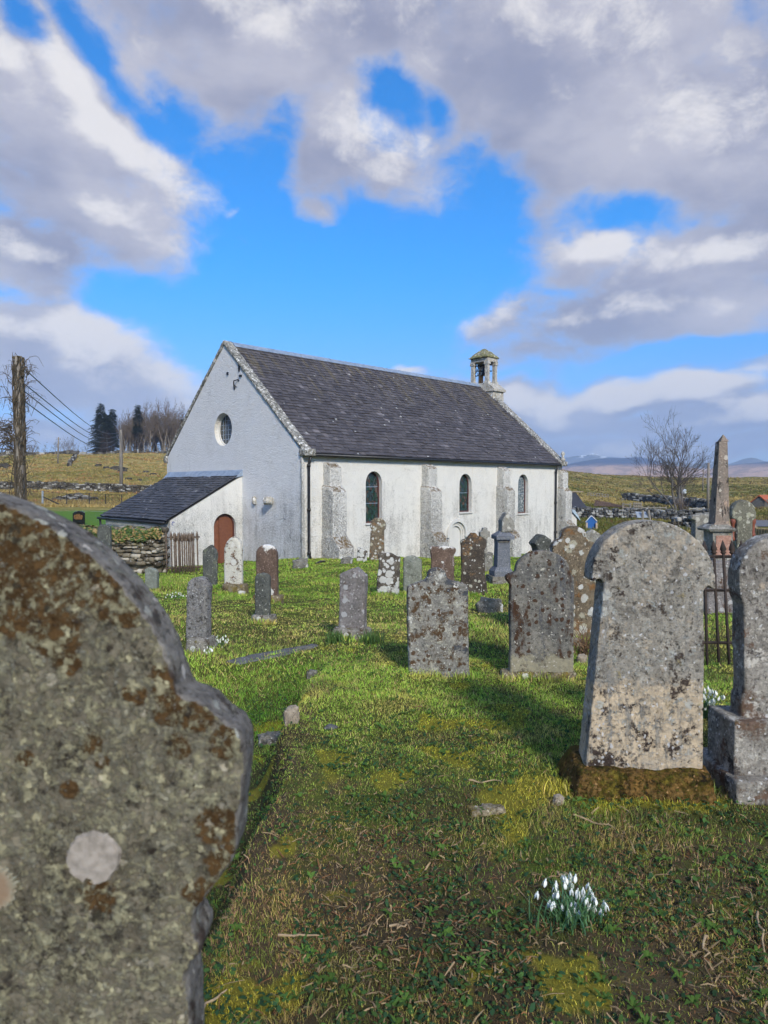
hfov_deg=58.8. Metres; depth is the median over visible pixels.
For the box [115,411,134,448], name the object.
bare tree
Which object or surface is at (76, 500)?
wire fence
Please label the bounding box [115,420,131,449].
bare tree
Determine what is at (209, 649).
snowdrop clump
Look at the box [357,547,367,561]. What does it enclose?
gravestone
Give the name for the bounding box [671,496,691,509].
bush
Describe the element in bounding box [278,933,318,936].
twig
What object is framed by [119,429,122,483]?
utility pole
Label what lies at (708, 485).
utility pole
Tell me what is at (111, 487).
stone wall
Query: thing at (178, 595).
snowdrop clump
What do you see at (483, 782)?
twig
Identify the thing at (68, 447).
bare tree
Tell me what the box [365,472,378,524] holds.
window
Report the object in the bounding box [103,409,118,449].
conifer tree
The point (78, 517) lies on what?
gravestone
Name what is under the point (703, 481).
utility pole
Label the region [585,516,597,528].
notice board
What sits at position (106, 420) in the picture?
conifer tree
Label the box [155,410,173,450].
bare tree
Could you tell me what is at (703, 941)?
twig
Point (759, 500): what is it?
shed
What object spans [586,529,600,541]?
gravestone
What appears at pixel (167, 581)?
grass
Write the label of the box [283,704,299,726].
rock
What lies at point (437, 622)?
gravestone
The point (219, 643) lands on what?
snowdrop clump
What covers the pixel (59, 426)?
overhead wire
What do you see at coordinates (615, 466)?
hills
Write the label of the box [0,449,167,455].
stone wall
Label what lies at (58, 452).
utility pole
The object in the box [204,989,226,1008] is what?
twig
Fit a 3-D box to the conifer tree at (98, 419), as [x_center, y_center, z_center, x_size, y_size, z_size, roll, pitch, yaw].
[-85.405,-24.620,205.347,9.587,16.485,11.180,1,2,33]
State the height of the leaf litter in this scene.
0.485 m
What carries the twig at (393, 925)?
on the ground at (316, 801)
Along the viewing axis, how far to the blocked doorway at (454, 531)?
27.57 m
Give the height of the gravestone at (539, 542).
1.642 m
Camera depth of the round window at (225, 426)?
25.66 m
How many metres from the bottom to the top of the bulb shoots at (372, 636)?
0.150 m
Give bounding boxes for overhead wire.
[24,368,120,433]
[24,383,120,438]
[24,391,120,442]
[25,402,116,447]
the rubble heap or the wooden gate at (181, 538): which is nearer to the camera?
the wooden gate at (181, 538)
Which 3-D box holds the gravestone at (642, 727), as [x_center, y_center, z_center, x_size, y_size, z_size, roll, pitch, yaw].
[1.290,0.824,3.545,0.855,1.568,0.474,0,2,2]
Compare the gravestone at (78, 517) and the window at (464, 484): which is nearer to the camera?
the window at (464, 484)
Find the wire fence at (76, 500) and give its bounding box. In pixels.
[2,491,121,505]
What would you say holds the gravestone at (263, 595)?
on the ground at (316, 801)
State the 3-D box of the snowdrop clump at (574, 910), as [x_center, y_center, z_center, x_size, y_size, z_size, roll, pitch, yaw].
[0.683,1.441,2.497,0.302,0.138,0.250,0,2,0]
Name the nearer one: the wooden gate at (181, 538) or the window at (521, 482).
the wooden gate at (181, 538)
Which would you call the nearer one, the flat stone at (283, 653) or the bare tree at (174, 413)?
the flat stone at (283, 653)
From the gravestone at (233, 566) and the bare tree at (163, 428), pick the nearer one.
the gravestone at (233, 566)
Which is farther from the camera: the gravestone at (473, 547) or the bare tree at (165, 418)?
the bare tree at (165, 418)
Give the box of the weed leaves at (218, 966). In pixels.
[192,618,767,1023]
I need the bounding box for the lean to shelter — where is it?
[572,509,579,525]
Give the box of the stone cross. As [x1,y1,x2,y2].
[479,527,492,571]
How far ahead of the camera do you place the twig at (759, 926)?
2.40 m
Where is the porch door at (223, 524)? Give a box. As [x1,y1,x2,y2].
[214,514,233,562]
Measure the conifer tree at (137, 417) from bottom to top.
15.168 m
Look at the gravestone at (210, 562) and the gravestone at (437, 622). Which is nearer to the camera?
the gravestone at (437, 622)
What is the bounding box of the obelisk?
[696,435,736,613]
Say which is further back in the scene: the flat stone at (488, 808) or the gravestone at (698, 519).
the gravestone at (698, 519)
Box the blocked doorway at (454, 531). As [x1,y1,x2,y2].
[446,519,467,555]
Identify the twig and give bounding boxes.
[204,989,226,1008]
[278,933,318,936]
[389,923,406,928]
[468,779,499,782]
[573,814,614,828]
[702,935,709,956]
[756,911,765,957]
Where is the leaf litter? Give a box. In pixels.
[179,623,767,1023]
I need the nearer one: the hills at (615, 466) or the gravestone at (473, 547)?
the gravestone at (473, 547)
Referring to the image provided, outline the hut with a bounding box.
[571,491,590,508]
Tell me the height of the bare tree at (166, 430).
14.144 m
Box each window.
[219,414,231,444]
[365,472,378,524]
[459,474,472,513]
[517,475,528,514]
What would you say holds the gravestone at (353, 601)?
on the ground at (316, 801)
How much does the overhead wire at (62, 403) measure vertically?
3.204 m
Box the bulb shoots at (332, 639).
[323,628,350,644]
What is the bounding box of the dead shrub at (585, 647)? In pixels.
[573,619,590,656]
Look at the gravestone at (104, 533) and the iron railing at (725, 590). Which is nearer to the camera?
the iron railing at (725, 590)
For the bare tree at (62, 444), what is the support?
on the ground at (316, 801)
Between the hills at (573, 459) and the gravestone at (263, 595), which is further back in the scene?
the hills at (573, 459)
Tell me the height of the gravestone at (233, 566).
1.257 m
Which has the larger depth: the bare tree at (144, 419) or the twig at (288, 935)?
the bare tree at (144, 419)
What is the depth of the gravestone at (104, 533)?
15.53 m
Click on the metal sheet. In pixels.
(642, 514)
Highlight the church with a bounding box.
[97,340,575,566]
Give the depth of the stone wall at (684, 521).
43.67 m
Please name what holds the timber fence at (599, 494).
on the ground at (316, 801)
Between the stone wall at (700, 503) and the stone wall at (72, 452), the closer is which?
the stone wall at (700, 503)
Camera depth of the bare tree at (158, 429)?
207.71 m
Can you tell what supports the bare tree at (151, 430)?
on the ground at (316, 801)
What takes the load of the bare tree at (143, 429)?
on the ground at (316, 801)
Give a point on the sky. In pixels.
(574, 193)
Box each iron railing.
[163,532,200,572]
[702,540,742,664]
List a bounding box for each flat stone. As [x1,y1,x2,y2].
[226,644,317,664]
[466,803,505,816]
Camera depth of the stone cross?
18.62 m
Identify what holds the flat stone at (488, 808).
on the ground at (316, 801)
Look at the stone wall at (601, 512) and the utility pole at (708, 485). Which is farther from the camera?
the utility pole at (708, 485)
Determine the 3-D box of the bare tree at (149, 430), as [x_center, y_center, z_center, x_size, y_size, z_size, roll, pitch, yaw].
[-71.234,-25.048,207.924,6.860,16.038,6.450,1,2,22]
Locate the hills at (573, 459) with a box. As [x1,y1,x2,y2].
[565,454,765,468]
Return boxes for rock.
[257,731,279,746]
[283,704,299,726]
[292,558,308,568]
[307,669,317,678]
[324,724,337,729]
[341,556,352,563]
[476,596,502,612]
[552,794,563,805]
[576,653,586,662]
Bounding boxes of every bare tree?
[54,438,67,449]
[61,436,76,449]
[114,417,129,450]
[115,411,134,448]
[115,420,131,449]
[118,422,130,448]
[129,410,155,449]
[132,399,151,449]
[136,417,166,451]
[142,416,162,450]
[143,403,157,450]
[143,406,157,450]
[143,411,159,451]
[149,401,183,448]
[151,404,169,450]
[154,401,170,450]
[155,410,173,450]
[159,413,175,446]
[160,413,174,450]
[162,397,183,422]
[170,410,182,434]
[624,408,714,509]
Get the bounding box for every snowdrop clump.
[165,592,186,597]
[203,645,213,653]
[216,635,228,645]
[529,871,617,938]
[703,685,724,719]
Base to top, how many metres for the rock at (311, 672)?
0.096 m
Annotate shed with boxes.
[750,495,767,507]
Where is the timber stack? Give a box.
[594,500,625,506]
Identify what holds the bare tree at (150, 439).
on the ground at (316, 801)
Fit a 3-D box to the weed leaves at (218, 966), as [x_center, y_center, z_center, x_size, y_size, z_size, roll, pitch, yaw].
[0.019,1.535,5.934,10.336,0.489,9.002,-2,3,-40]
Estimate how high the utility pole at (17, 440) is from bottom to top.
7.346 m
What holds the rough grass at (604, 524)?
on the ground at (316, 801)
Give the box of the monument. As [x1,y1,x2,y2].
[486,512,514,583]
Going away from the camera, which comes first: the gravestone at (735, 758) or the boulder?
the gravestone at (735, 758)
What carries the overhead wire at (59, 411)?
attached to the utility pole at (120, 461)
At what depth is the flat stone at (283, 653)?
6.78 m
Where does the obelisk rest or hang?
on the ground at (316, 801)
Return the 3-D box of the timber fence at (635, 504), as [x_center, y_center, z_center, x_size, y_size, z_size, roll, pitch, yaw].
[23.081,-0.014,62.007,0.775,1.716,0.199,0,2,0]
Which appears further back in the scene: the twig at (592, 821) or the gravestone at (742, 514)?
the gravestone at (742, 514)
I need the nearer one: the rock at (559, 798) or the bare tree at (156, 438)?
the rock at (559, 798)
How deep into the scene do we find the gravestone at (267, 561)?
10.70 m
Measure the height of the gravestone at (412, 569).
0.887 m
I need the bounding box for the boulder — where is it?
[110,466,124,469]
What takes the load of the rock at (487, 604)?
on the ground at (316, 801)
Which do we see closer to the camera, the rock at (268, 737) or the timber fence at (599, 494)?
the rock at (268, 737)
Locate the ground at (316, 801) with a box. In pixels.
[0,453,767,1023]
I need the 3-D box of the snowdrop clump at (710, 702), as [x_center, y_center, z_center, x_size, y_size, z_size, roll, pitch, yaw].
[2.170,1.274,4.545,0.212,0.232,0.409,0,2,0]
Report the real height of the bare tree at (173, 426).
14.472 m
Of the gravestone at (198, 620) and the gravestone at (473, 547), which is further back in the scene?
the gravestone at (473, 547)
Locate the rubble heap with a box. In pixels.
[44,494,97,500]
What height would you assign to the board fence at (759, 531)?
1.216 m
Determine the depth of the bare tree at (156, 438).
210.73 m
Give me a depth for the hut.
67.30 m
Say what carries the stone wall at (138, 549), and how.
on the ground at (316, 801)
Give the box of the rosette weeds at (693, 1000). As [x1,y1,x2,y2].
[204,655,767,1023]
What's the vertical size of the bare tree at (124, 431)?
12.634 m
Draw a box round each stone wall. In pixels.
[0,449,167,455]
[0,480,150,492]
[67,454,76,465]
[77,524,169,573]
[572,506,709,519]
[621,493,709,508]
[668,516,691,529]
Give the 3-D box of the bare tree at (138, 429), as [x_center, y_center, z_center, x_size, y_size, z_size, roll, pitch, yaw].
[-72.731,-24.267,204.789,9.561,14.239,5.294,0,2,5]
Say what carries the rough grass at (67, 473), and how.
on the ground at (316, 801)
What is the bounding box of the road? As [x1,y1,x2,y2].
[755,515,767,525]
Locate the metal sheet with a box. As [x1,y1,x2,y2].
[636,510,650,519]
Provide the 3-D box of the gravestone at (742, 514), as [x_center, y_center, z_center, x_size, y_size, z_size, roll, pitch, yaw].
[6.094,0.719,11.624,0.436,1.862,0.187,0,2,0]
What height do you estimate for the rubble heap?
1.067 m
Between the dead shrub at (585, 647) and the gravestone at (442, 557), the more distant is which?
the gravestone at (442, 557)
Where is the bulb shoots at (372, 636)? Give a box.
[348,627,383,644]
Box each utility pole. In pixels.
[0,352,45,504]
[57,437,58,463]
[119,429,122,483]
[702,470,703,490]
[706,463,709,508]
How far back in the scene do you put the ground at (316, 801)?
2.99 m
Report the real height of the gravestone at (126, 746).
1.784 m
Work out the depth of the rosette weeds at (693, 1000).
2.49 m
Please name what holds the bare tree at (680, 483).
on the ground at (316, 801)
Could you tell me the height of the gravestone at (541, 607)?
1.286 m
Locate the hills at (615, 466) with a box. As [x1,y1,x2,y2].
[562,457,767,477]
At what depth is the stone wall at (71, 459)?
150.32 m
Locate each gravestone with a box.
[0,492,253,1023]
[73,511,84,524]
[97,524,111,548]
[145,567,158,589]
[186,576,216,653]
[203,545,217,584]
[222,537,248,593]
[251,572,276,622]
[253,544,283,603]
[333,567,371,640]
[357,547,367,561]
[369,518,385,560]
[377,552,399,594]
[401,555,421,591]
[406,567,469,676]
[429,546,455,579]
[460,533,487,594]
[500,550,575,679]
[529,534,550,550]
[549,526,595,637]
[555,520,718,805]
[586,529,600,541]
[688,513,708,544]
[702,534,767,805]
[729,500,755,551]
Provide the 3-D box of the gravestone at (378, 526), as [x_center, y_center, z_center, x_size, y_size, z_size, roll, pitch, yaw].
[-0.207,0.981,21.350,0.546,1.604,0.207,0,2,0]
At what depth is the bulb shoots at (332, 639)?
7.16 m
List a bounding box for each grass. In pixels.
[0,452,166,507]
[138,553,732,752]
[566,470,767,534]
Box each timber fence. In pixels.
[587,492,608,497]
[622,503,630,509]
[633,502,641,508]
[642,506,666,509]
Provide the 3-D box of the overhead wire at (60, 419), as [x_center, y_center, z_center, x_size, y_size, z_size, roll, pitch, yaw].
[-23.651,-7.054,56.780,0.042,3.467,69.589,-1,2,-18]
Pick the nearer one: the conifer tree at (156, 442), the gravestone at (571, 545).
the gravestone at (571, 545)
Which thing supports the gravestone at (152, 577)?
on the ground at (316, 801)
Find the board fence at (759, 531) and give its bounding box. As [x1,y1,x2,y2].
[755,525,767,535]
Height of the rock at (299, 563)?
0.425 m
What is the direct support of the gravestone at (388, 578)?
on the ground at (316, 801)
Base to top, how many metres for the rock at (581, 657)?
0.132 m
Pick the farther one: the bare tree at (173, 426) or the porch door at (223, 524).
the bare tree at (173, 426)
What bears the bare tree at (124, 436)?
on the ground at (316, 801)
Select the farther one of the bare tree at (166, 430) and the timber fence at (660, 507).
the bare tree at (166, 430)
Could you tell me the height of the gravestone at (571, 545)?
1.578 m
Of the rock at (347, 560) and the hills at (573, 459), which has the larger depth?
the hills at (573, 459)
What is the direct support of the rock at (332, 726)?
on the ground at (316, 801)
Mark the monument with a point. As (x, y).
(502, 537)
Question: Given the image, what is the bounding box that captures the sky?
[0,0,767,464]
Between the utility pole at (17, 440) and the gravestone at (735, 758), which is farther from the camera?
the utility pole at (17, 440)
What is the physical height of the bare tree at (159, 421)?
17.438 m
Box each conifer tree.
[86,403,117,452]
[96,415,117,452]
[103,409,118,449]
[129,405,146,451]
[152,420,160,451]
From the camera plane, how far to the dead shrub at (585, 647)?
6.84 m

